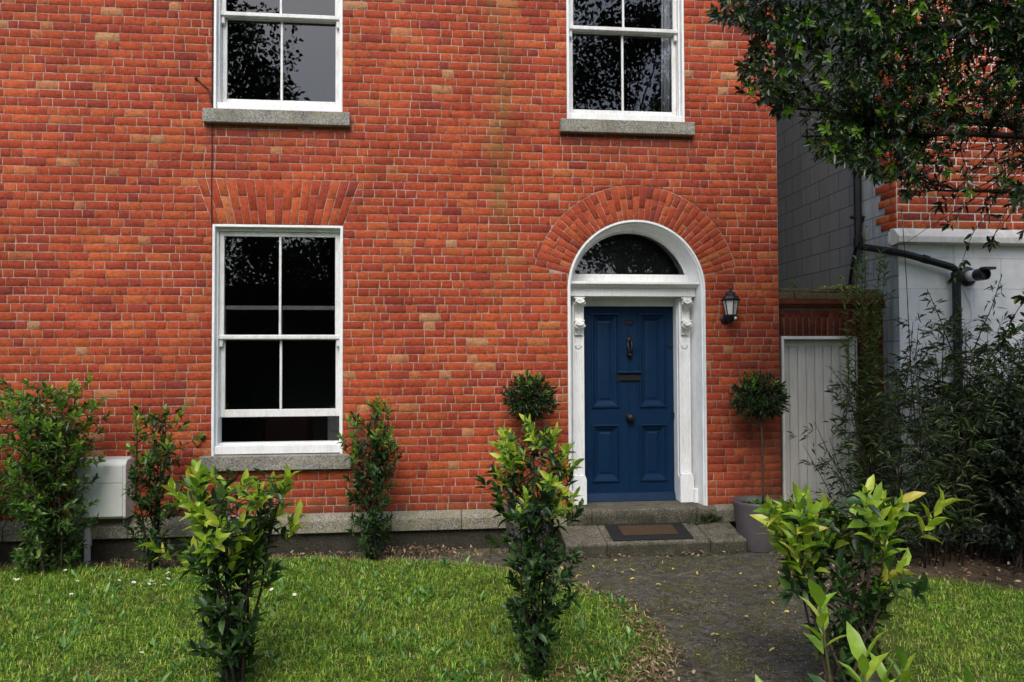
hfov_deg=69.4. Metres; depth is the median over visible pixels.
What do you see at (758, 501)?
pot weed
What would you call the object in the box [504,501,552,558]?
plant pot
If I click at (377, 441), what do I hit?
laurel shrub
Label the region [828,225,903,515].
climbing plant
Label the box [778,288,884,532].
garden wall
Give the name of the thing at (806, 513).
laurel shrub
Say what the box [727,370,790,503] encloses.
topiary tree
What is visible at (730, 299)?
wall lantern
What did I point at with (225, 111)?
window
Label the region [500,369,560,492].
topiary tree
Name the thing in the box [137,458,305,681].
laurel shrub
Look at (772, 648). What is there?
fallen leaves
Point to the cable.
(195, 78)
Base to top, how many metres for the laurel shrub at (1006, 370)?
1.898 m
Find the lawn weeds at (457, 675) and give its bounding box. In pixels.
[0,554,651,681]
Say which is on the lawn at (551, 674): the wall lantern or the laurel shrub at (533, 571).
the laurel shrub at (533, 571)
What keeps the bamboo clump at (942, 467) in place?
on the ground at (976, 569)
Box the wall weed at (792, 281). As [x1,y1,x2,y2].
[789,277,802,287]
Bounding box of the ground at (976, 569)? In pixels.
[0,532,1023,671]
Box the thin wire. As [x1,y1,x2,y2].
[953,245,971,326]
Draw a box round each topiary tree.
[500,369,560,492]
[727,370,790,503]
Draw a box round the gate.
[780,336,858,525]
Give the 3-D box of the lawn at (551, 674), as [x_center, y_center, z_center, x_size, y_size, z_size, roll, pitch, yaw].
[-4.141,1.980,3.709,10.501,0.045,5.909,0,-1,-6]
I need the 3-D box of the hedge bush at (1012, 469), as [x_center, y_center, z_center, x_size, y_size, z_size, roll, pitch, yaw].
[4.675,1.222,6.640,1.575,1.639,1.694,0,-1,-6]
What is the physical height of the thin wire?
0.851 m
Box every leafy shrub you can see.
[0,372,110,576]
[0,431,16,520]
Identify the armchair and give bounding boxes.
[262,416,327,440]
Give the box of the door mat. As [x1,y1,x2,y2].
[605,522,693,540]
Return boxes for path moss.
[548,553,899,681]
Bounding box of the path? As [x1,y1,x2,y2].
[348,539,921,681]
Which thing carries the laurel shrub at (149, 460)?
on the lawn at (551, 674)
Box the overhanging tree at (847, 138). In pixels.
[704,0,1023,358]
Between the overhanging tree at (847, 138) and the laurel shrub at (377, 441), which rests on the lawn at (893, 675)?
the overhanging tree at (847, 138)
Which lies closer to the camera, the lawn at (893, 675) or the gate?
the lawn at (893, 675)
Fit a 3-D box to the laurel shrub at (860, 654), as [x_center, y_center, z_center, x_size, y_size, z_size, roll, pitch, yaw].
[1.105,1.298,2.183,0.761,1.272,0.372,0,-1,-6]
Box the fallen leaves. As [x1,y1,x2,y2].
[560,553,974,674]
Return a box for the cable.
[194,0,212,222]
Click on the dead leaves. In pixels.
(644, 627)
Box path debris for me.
[502,552,871,681]
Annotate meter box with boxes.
[73,456,134,564]
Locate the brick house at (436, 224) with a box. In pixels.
[0,0,780,564]
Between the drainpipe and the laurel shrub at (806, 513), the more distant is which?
the drainpipe
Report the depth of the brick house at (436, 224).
7.39 m
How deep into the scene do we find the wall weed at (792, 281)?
7.91 m
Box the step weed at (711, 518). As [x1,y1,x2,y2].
[687,513,723,526]
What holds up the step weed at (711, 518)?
on the brick house at (436, 224)
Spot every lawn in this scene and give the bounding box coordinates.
[0,558,672,681]
[872,577,1023,681]
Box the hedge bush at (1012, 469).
[935,388,1023,575]
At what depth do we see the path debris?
5.62 m
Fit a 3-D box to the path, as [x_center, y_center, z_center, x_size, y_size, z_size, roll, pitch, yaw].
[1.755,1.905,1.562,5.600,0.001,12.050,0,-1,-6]
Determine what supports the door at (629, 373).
in the brick house at (436, 224)
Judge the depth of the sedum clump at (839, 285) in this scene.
7.90 m
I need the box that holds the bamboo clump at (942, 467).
[786,209,1023,567]
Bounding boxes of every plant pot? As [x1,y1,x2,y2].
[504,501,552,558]
[733,496,781,552]
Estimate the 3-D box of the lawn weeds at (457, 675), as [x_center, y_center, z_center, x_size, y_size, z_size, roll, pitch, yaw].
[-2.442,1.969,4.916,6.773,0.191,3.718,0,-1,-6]
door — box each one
[74,465,122,517]
[584,306,675,502]
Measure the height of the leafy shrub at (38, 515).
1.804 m
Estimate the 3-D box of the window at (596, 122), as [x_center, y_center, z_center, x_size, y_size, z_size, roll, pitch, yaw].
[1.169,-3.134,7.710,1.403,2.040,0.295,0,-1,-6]
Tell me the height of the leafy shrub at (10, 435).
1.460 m
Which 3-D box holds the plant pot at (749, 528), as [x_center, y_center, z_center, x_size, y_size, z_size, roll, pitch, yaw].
[2.418,1.802,7.277,0.470,0.470,0.470,0,-1,-6]
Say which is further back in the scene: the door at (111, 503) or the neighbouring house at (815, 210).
the neighbouring house at (815, 210)
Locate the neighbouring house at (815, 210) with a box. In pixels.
[775,0,1023,541]
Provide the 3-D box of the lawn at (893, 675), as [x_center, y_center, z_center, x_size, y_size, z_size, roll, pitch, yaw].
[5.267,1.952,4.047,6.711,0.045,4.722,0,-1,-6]
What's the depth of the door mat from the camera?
7.22 m
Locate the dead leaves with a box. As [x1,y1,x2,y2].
[8,541,1023,681]
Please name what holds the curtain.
hanging from the brick house at (436, 224)
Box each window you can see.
[199,224,351,471]
[202,0,350,127]
[559,0,694,136]
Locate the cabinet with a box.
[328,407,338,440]
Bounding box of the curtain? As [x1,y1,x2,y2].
[661,0,671,111]
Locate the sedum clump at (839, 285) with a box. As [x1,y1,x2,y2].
[817,284,859,292]
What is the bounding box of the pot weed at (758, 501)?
[745,498,778,503]
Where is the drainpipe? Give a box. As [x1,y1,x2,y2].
[848,0,965,540]
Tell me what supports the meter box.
attached to the brick house at (436, 224)
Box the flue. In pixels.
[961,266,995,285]
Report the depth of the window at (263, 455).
7.25 m
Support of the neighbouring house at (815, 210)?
on the ground at (976, 569)
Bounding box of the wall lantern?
[720,288,740,323]
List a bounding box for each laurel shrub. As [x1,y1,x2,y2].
[120,402,205,570]
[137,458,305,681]
[336,396,402,560]
[474,413,584,681]
[750,474,962,681]
[755,579,973,681]
[974,343,1023,521]

